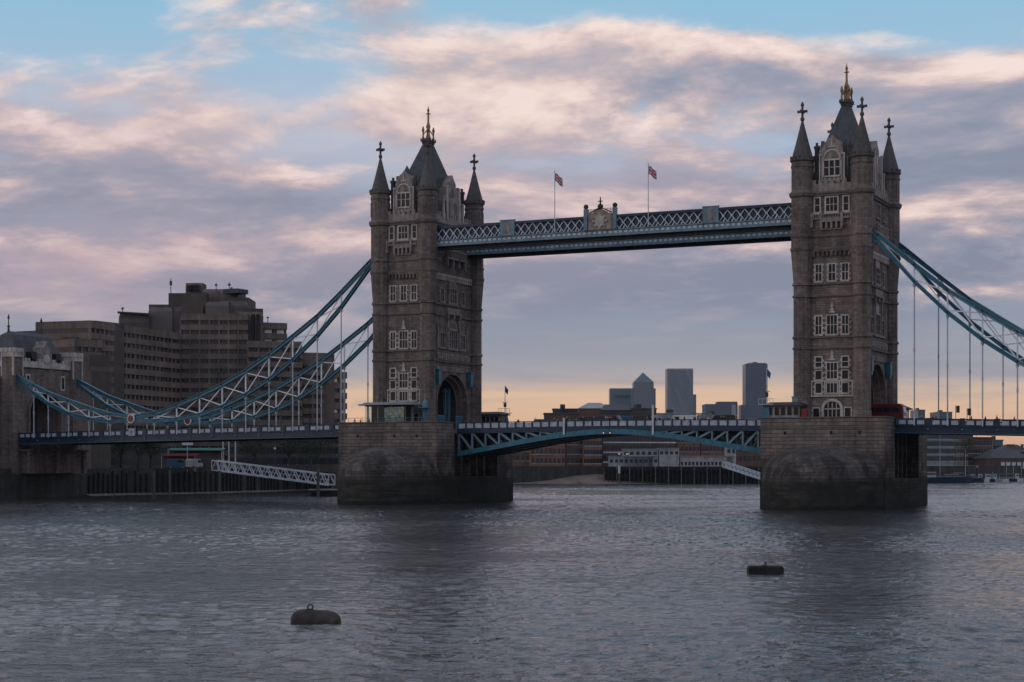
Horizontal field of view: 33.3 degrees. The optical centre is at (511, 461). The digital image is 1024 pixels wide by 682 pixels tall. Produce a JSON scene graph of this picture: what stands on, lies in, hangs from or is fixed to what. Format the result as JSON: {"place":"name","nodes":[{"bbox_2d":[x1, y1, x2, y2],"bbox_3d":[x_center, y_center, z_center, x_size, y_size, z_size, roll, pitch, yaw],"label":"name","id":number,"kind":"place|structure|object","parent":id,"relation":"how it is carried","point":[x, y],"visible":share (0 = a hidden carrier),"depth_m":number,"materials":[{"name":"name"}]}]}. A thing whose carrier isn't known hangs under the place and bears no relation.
{"place":"outdoors","nodes":[
{"label":"outdoors","id":0,"kind":"place"},
{"bbox_2d":[85,488,329,495],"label":"foreshore","id":1,"kind":"structure","parent":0,"point":[101,494],"depth_m":411.13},
{"bbox_2d":[0,481,1023,681],"bbox_3d":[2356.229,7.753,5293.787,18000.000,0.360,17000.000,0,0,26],"label":"water","id":2,"kind":"structure","parent":0,"point":[593,583],"depth_m":104.39,"materials":[{"name":"grey liquid"}]},
{"bbox_2d":[291,604,340,623],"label":"mooring buoy","id":3,"kind":"object","parent":2,"relation":"on","point":[309,615],"visible":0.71,"depth_m":82.06,"materials":[{"name":"metal"}]},
{"bbox_2d":[308,465,336,495],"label":"landing pontoon","id":4,"kind":"object","parent":2,"relation":"on","point":[317,491],"visible":0.32,"depth_m":379.62,"materials":[{"name":"grey metal"}]},
{"bbox_2d":[211,460,334,485],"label":"gangway","id":5,"kind":"object","parent":4,"relation":"on","point":[271,476],"visible":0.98,"depth_m":395.94,"materials":[{"name":"white paint"}]},
{"bbox_2d":[337,421,512,504],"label":"bridge pier","id":6,"kind":"structure","parent":2,"relation":"in","point":[406,462],"depth_m":314.49,"materials":[{"name":"stone"}]},
{"bbox_2d":[358,402,421,421],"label":"glass pavilion","id":7,"kind":"structure","parent":6,"relation":"on","point":[382,411],"depth_m":319.08,"materials":[{"name":"white"}]},
{"bbox_2d":[418,394,430,420],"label":"signal pedestal","id":8,"kind":"object","parent":6,"relation":"on","point":[424,407],"visible":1,"depth_m":315.52,"materials":[{"name":"teal paint"}]},
{"bbox_2d":[369,106,484,428],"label":"bridge tower","id":9,"kind":"structure","parent":6,"relation":"on","point":[427,295],"depth_m":323.91,"materials":[{"name":"stone"}]},
{"bbox_2d":[16,258,370,437],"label":"suspension chain","id":10,"kind":"object","parent":9,"relation":"attached to","point":[363,271],"visible":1,"depth_m":339.52,"materials":[{"name":"teal paint"}]},
{"bbox_2d":[18,424,337,444],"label":"side span deck","id":11,"kind":"structure","parent":10,"relation":"hanging from","point":[212,434],"depth_m":347.97,"materials":[{"name":"metal"}]},
{"bbox_2d":[77,316,372,430],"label":"suspension chain","id":12,"kind":"object","parent":9,"relation":"attached to","point":[81,384],"visible":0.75,"depth_m":358.53,"materials":[{"name":"teal paint"}]},
{"bbox_2d":[389,331,397,349],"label":"window","id":13,"kind":"structure","parent":9,"relation":"in","point":[393,337],"depth_m":323.91,"materials":[{"name":"stone"}]},
{"bbox_2d":[389,285,397,301],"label":"window","id":14,"kind":"structure","parent":9,"relation":"in","point":[393,290],"depth_m":323.91,"materials":[{"name":"stone"}]},
{"bbox_2d":[397,225,408,240],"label":"window","id":15,"kind":"structure","parent":9,"relation":"in","point":[402,230],"depth_m":322.73,"materials":[{"name":"stone"}]},
{"bbox_2d":[398,391,408,401],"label":"window","id":16,"kind":"structure","parent":9,"relation":"in","point":[403,395],"depth_m":322.89,"materials":[{"name":"stone"}]},
{"bbox_2d":[399,285,407,301],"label":"window","id":17,"kind":"structure","parent":9,"relation":"in","point":[403,290],"depth_m":322.89,"materials":[{"name":"stone"}]},
{"bbox_2d":[398,372,409,388],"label":"window","id":18,"kind":"structure","parent":9,"relation":"in","point":[403,378],"depth_m":322.89,"materials":[{"name":"stone"}]},
{"bbox_2d":[398,330,409,349],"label":"window","id":19,"kind":"structure","parent":9,"relation":"in","point":[403,337],"depth_m":322.89,"materials":[{"name":"stone"}]},
{"bbox_2d":[410,330,418,348],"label":"window","id":20,"kind":"structure","parent":9,"relation":"in","point":[414,337],"depth_m":321.86,"materials":[{"name":"stone"}]},
{"bbox_2d":[410,284,418,300],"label":"window","id":21,"kind":"structure","parent":9,"relation":"in","point":[414,289],"depth_m":321.94,"materials":[{"name":"stone"}]},
{"bbox_2d":[439,331,445,348],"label":"window","id":22,"kind":"structure","parent":9,"relation":"in","point":[442,336],"depth_m":325.70,"materials":[{"name":"stone"}]},
{"bbox_2d":[447,320,458,350],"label":"window","id":23,"kind":"structure","parent":9,"relation":"in","point":[452,333],"depth_m":329.42,"materials":[{"name":"stone"}]},
{"bbox_2d":[448,280,457,305],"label":"window","id":24,"kind":"structure","parent":9,"relation":"in","point":[452,286],"depth_m":329.42,"materials":[{"name":"stone"}]},
{"bbox_2d":[437,197,790,250],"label":"walkway","id":25,"kind":"structure","parent":9,"relation":"attached to","point":[599,223],"depth_m":305.13,"materials":[{"name":"teal paint"}]},
{"bbox_2d":[466,230,790,258],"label":"walkway","id":26,"kind":"structure","parent":9,"relation":"attached to","point":[660,243],"depth_m":319.77,"materials":[{"name":"teal paint"}]},
{"bbox_2d":[482,412,509,422],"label":"control cabin","id":27,"kind":"object","parent":6,"relation":"on","point":[492,416],"visible":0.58,"depth_m":338.93,"materials":[{"name":"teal paint"}]},
{"bbox_2d":[457,420,630,456],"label":"bascule leaf","id":28,"kind":"object","parent":6,"relation":"on","point":[545,433],"visible":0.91,"depth_m":316.54,"materials":[{"name":"metal"}]},
{"bbox_2d":[603,466,759,483],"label":"landing stage","id":29,"kind":"object","parent":2,"relation":"in","point":[687,474],"visible":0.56,"depth_m":596.00,"materials":[{"name":"black wood"}]},
{"bbox_2d":[608,456,658,465],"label":"boathouse","id":30,"kind":"object","parent":29,"relation":"on","point":[615,461],"visible":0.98,"depth_m":598.96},
{"bbox_2d":[622,449,658,465],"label":"boathouse","id":31,"kind":"object","parent":29,"relation":"on","point":[642,452],"visible":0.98,"depth_m":599.00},
{"bbox_2d":[657,448,679,465],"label":"boathouse","id":32,"kind":"object","parent":29,"relation":"on","point":[668,457],"visible":0.98,"depth_m":599.00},
{"bbox_2d":[679,456,733,465],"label":"boathouse","id":33,"kind":"object","parent":29,"relation":"on","point":[701,460],"visible":0.88,"depth_m":599.00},
{"bbox_2d":[725,448,735,465],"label":"boathouse","id":34,"kind":"object","parent":29,"relation":"on","point":[730,452],"visible":0.62,"depth_m":599.00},
{"bbox_2d":[722,462,759,479],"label":"gangway","id":35,"kind":"object","parent":2,"relation":"on","point":[751,474],"visible":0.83,"depth_m":553.34,"materials":[{"name":"paint"}]},
{"bbox_2d":[747,562,783,573],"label":"mooring buoy","id":36,"kind":"object","parent":2,"relation":"on","point":[765,569],"visible":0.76,"depth_m":117.95,"materials":[{"name":"metal"}]},
{"bbox_2d":[759,416,927,509],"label":"bridge pier","id":37,"kind":"structure","parent":2,"relation":"in","point":[845,463],"depth_m":278.39,"materials":[{"name":"stone"}]},
{"bbox_2d":[609,419,759,452],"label":"bascule leaf","id":38,"kind":"object","parent":37,"relation":"on","point":[697,434],"visible":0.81,"depth_m":300.78,"materials":[{"name":"metal"}]},
{"bbox_2d":[633,415,661,425],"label":"van","id":39,"kind":"object","parent":38,"relation":"on","point":[640,417],"visible":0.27,"depth_m":309.32,"materials":[{"name":"black paint"}]},
{"bbox_2d":[758,368,772,416],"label":"signal mast","id":40,"kind":"object","parent":37,"relation":"on","point":[766,413],"visible":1,"depth_m":287.31,"materials":[{"name":"grey metal"}]},
{"bbox_2d":[763,402,808,416],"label":"control cabin","id":41,"kind":"object","parent":37,"relation":"on","point":[785,409],"visible":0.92,"depth_m":285.92,"materials":[{"name":"teal paint"}]},
{"bbox_2d":[789,63,901,416],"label":"bridge tower","id":42,"kind":"structure","parent":37,"relation":"on","point":[844,195],"depth_m":288.05,"materials":[{"name":"stone"}]},
{"bbox_2d":[813,197,821,213],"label":"window","id":43,"kind":"structure","parent":42,"relation":"in","point":[817,200],"depth_m":288.31,"materials":[{"name":"stone"}]},
{"bbox_2d":[813,356,823,368],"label":"window","id":44,"kind":"structure","parent":42,"relation":"in","point":[818,361],"depth_m":288.38,"materials":[{"name":"stone"}]},
{"bbox_2d":[813,382,823,394],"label":"window","id":45,"kind":"structure","parent":42,"relation":"in","point":[818,387],"depth_m":288.38,"materials":[{"name":"stone"}]},
{"bbox_2d":[813,315,823,335],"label":"window","id":46,"kind":"structure","parent":42,"relation":"in","point":[818,322],"depth_m":288.38,"materials":[{"name":"stone"}]},
{"bbox_2d":[813,263,823,282],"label":"window","id":47,"kind":"structure","parent":42,"relation":"in","point":[818,269],"depth_m":288.38,"materials":[{"name":"stone"}]},
{"bbox_2d":[824,195,838,213],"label":"window","id":48,"kind":"structure","parent":42,"relation":"in","point":[831,203],"depth_m":287.18,"materials":[{"name":"stone"}]},
{"bbox_2d":[821,399,842,416],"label":"window","id":49,"kind":"structure","parent":42,"relation":"in","point":[831,407],"depth_m":287.32,"materials":[{"name":"stone"}]},
{"bbox_2d":[825,382,838,394],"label":"window","id":50,"kind":"structure","parent":42,"relation":"in","point":[831,387],"depth_m":287.39,"materials":[{"name":"stone"}]},
{"bbox_2d":[826,263,837,281],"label":"window","id":51,"kind":"structure","parent":42,"relation":"in","point":[831,269],"depth_m":287.39,"materials":[{"name":"stone"}]},
{"bbox_2d":[825,361,839,379],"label":"window","id":52,"kind":"structure","parent":42,"relation":"in","point":[831,372],"depth_m":287.39,"materials":[{"name":"stone"}]},
{"bbox_2d":[825,314,839,335],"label":"window","id":53,"kind":"structure","parent":42,"relation":"in","point":[832,322],"depth_m":287.39,"materials":[{"name":"stone"}]},
{"bbox_2d":[840,355,850,367],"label":"window","id":54,"kind":"structure","parent":42,"relation":"in","point":[844,359],"depth_m":286.41,"materials":[{"name":"stone"}]},
{"bbox_2d":[840,382,850,393],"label":"window","id":55,"kind":"structure","parent":42,"relation":"in","point":[844,386],"depth_m":286.41,"materials":[{"name":"stone"}]},
{"bbox_2d":[840,314,850,334],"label":"window","id":56,"kind":"structure","parent":42,"relation":"in","point":[845,321],"depth_m":286.41,"materials":[{"name":"stone"}]},
{"bbox_2d":[840,262,850,281],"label":"window","id":57,"kind":"structure","parent":42,"relation":"in","point":[845,268],"depth_m":286.41,"materials":[{"name":"stone"}]},
{"bbox_2d":[842,195,849,211],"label":"window","id":58,"kind":"structure","parent":42,"relation":"in","point":[845,198],"depth_m":286.20,"materials":[{"name":"stone"}]},
{"bbox_2d":[874,302,880,337],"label":"window","id":59,"kind":"structure","parent":42,"relation":"in","point":[877,314],"depth_m":293.92,"materials":[{"name":"stone"}]},
{"bbox_2d":[874,260,880,286],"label":"window","id":60,"kind":"structure","parent":42,"relation":"in","point":[877,270],"depth_m":293.71,"materials":[{"name":"stone"}]},
{"bbox_2d":[872,228,1023,426],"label":"suspension chain","id":61,"kind":"object","parent":42,"relation":"hanging from","point":[884,243],"visible":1,"depth_m":279.15,"materials":[{"name":"teal paint"}]},
{"bbox_2d":[899,242,1023,418],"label":"suspension chain","id":62,"kind":"object","parent":42,"relation":"hanging from","point":[915,257],"visible":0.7,"depth_m":296.69,"materials":[{"name":"teal paint"}]},
{"bbox_2d":[894,417,1023,435],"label":"side span deck","id":63,"kind":"structure","parent":37,"relation":"on","point":[989,427],"depth_m":279.12,"materials":[{"name":"metal"}]},
{"bbox_2d":[927,472,970,482],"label":"moored boat","id":64,"kind":"object","parent":2,"relation":"on","point":[946,478],"visible":0.65,"depth_m":615.73,"materials":[{"name":"blue paint"}]},
{"bbox_2d":[952,452,983,482],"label":"moored boat","id":65,"kind":"object","parent":2,"relation":"on","point":[977,480],"visible":0.56,"depth_m":627.16,"materials":[{"name":"blue paint"}]},
{"bbox_2d":[0,0,1023,445],"label":"sky","id":66,"kind":"structure","parent":0,"point":[145,144],"materials":[{"name":"blue"}]},
{"bbox_2d":[513,474,676,483],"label":"foreshore","id":67,"kind":"structure","parent":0,"point":[590,479],"depth_m":597.12,"materials":[{"name":"sand"}]},
{"label":"ground","id":68,"kind":"structure","parent":0,"visible":0},
{"bbox_2d":[0,314,88,497],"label":"abutment tower","id":69,"kind":"structure","parent":68,"relation":"on","point":[46,470],"depth_m":370.65,"materials":[{"name":"stone"}]},
{"bbox_2d":[111,429,138,468],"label":"tree","id":70,"kind":"object","parent":68,"relation":"on","point":[122,448],"visible":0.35,"depth_m":423.48,"materials":[{"name":"green plant"}]},
{"bbox_2d":[111,429,165,468],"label":"riverside terrace","id":71,"kind":"structure","parent":68,"relation":"on","point":[129,461],"depth_m":433.79,"materials":[{"name":"concrete"}]},
{"bbox_2d":[120,426,157,467],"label":"tree","id":72,"kind":"object","parent":68,"relation":"on","point":[140,450],"visible":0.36,"depth_m":420.02,"materials":[{"name":"green plant"}]},
{"bbox_2d":[137,443,163,467],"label":"tree","id":73,"kind":"object","parent":68,"relation":"on","point":[154,447],"visible":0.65,"depth_m":422.29,"materials":[{"name":"green plant"}]},
{"bbox_2d":[160,453,199,471],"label":"kiosk","id":74,"kind":"object","parent":68,"relation":"on","point":[166,456],"visible":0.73,"depth_m":412.00,"materials":[{"name":"metal"}]},
{"bbox_2d":[15,279,346,468],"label":"hotel block","id":75,"kind":"structure","parent":68,"relation":"on","point":[195,339],"depth_m":468.00,"materials":[{"name":"concrete"}]},
{"bbox_2d":[167,448,225,469],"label":"kiosk","id":76,"kind":"object","parent":68,"relation":"on","point":[206,456],"visible":0.5,"depth_m":418.00,"materials":[{"name":"metal"}]},
{"bbox_2d":[236,441,271,470],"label":"tree","id":77,"kind":"object","parent":68,"relation":"on","point":[255,453],"visible":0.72,"depth_m":431.65,"materials":[{"name":"green plant"}]},
{"bbox_2d":[229,439,337,471],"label":"riverside terrace","id":78,"kind":"structure","parent":68,"relation":"on","point":[275,458],"depth_m":446.88,"materials":[{"name":"concrete"}]},
{"bbox_2d":[270,440,306,468],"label":"tree","id":79,"kind":"object","parent":68,"relation":"on","point":[288,449],"visible":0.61,"depth_m":435.23,"materials":[{"name":"green plant"}]},
{"bbox_2d":[297,439,331,464],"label":"tree","id":80,"kind":"object","parent":68,"relation":"on","point":[312,445],"visible":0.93,"depth_m":437.22,"materials":[{"name":"green plant"}]},
{"bbox_2d":[0,465,1023,497],"bbox_3d":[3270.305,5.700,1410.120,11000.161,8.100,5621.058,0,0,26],"label":"quay wall","id":81,"kind":"structure","parent":68,"relation":"on","point":[123,481],"depth_m":423.71,"materials":[{"name":"stone"}]},
{"bbox_2d":[166,459,185,467],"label":"van","id":82,"kind":"object","parent":81,"relation":"on","point":[171,463],"visible":1,"depth_m":404.12,"materials":[{"name":"blue paint"}]},
{"bbox_2d":[186,459,202,467],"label":"van","id":83,"kind":"object","parent":81,"relation":"on","point":[193,463],"visible":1,"depth_m":404.33,"materials":[{"name":"white paint"}]},
{"bbox_2d":[513,436,528,465],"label":"warehouse","id":84,"kind":"structure","parent":68,"relation":"on","point":[520,458],"depth_m":611.53,"materials":[{"name":"brick"}]},
{"bbox_2d":[529,419,564,465],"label":"warehouse","id":85,"kind":"structure","parent":68,"relation":"on","point":[554,455],"depth_m":612.04,"materials":[{"name":"red brick"}]},
{"bbox_2d":[543,409,579,421],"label":"rooftop block","id":86,"kind":"structure","parent":68,"relation":"on","point":[558,414],"depth_m":660.00,"materials":[{"name":"concrete"}]},
{"bbox_2d":[552,404,577,412],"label":"rooftop block","id":87,"kind":"structure","parent":68,"relation":"on","point":[568,410],"depth_m":668.00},
{"bbox_2d":[565,419,581,465],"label":"warehouse","id":88,"kind":"structure","parent":68,"relation":"on","point":[573,453],"depth_m":616.87,"materials":[{"name":"brick"}]},
{"bbox_2d":[578,403,603,416],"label":"glazed hall","id":89,"kind":"structure","parent":68,"relation":"on","point":[590,409],"depth_m":700.00,"materials":[{"name":"brick"}]},
{"bbox_2d":[582,438,601,465],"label":"warehouse","id":90,"kind":"structure","parent":68,"relation":"on","point":[591,452],"depth_m":617.03,"materials":[{"name":"red brick"}]},
{"bbox_2d":[600,404,631,415],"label":"building","id":91,"kind":"structure","parent":68,"relation":"on","point":[617,409],"depth_m":690.60,"materials":[{"name":"stone"}]},
{"bbox_2d":[609,388,631,407],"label":"skyscraper","id":92,"kind":"structure","parent":68,"relation":"on","point":[619,395],"depth_m":4300.00,"materials":[{"name":"grey glass"}]},
{"bbox_2d":[602,435,675,465],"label":"apartment block","id":93,"kind":"structure","parent":68,"relation":"on","point":[613,446],"depth_m":624.96,"materials":[{"name":"brick"}]},
{"bbox_2d":[631,373,655,407],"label":"skyscraper","id":94,"kind":"structure","parent":68,"relation":"on","point":[643,391],"depth_m":4200.00,"materials":[{"name":"glass"}]},
{"bbox_2d":[630,404,656,415],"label":"building","id":95,"kind":"structure","parent":68,"relation":"on","point":[637,409],"depth_m":691.03,"materials":[{"name":"concrete"}]},
{"bbox_2d":[656,409,688,420],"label":"building","id":96,"kind":"structure","parent":68,"relation":"on","point":[668,411],"depth_m":760.00,"materials":[{"name":"grey concrete"}]},
{"bbox_2d":[665,368,692,412],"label":"skyscraper","id":97,"kind":"structure","parent":68,"relation":"on","point":[678,390],"depth_m":3600.00,"materials":[{"name":"grey glass"}]},
{"bbox_2d":[676,439,699,455],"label":"warehouse","id":98,"kind":"structure","parent":68,"relation":"on","point":[688,448],"depth_m":635.01,"materials":[{"name":"red brick"}]},
{"bbox_2d":[700,435,724,455],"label":"warehouse","id":99,"kind":"structure","parent":68,"relation":"on","point":[708,450],"depth_m":638.74,"materials":[{"name":"red brick"}]},
{"bbox_2d":[702,402,737,415],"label":"office block","id":100,"kind":"structure","parent":68,"relation":"on","point":[724,408],"depth_m":3400.00,"materials":[{"name":"grey glass"}]},
{"bbox_2d":[738,405,746,418],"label":"office block","id":101,"kind":"structure","parent":68,"relation":"on","point":[742,411],"depth_m":3500.00,"materials":[{"name":"grey glass"}]},
{"bbox_2d":[729,432,759,465],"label":"warehouse","id":102,"kind":"structure","parent":68,"relation":"on","point":[745,458],"depth_m":643.62,"materials":[{"name":"brick"}]},
{"bbox_2d":[742,362,767,418],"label":"skyscraper","id":103,"kind":"structure","parent":68,"relation":"on","point":[753,381],"depth_m":3600.00,"materials":[{"name":"grey glass"}]},
{"bbox_2d":[910,408,924,417],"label":"tower block","id":104,"kind":"structure","parent":68,"relation":"on","point":[918,413],"depth_m":1502.21,"materials":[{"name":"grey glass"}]},
{"bbox_2d":[927,435,954,464],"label":"glass apartments","id":105,"kind":"structure","parent":68,"relation":"on","point":[940,449],"depth_m":695.52,"materials":[{"name":"grey glass"}]},
{"bbox_2d":[930,410,951,420],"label":"tower block","id":106,"kind":"structure","parent":68,"relation":"on","point":[942,415],"depth_m":1500.00,"materials":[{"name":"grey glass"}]},
{"bbox_2d":[954,435,967,464],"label":"apartment block","id":107,"kind":"structure","parent":68,"relation":"on","point":[959,459],"depth_m":706.08,"materials":[{"name":"concrete"}]},
{"bbox_2d":[954,435,980,467],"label":"tree","id":108,"kind":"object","parent":68,"relation":"on","point":[967,441],"visible":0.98,"depth_m":639.31,"materials":[{"name":"plant"}]},
{"bbox_2d":[968,435,992,464],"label":"warehouse","id":109,"kind":"structure","parent":68,"relation":"on","point":[984,445],"depth_m":717.25,"materials":[{"name":"brick"}]},
{"bbox_2d":[973,449,1023,465],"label":"boathouse shed","id":110,"kind":"structure","parent":68,"relation":"on","point":[993,457],"depth_m":704.76,"materials":[{"name":"metal"}]},
{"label":"road","id":111,"kind":"structure","parent":0,"visible":0},
{"bbox_2d":[871,404,906,423],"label":"double decker bus","id":112,"kind":"object","parent":111,"relation":"on","point":[896,410],"visible":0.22,"depth_m":294.50,"materials":[{"name":"red metal"}]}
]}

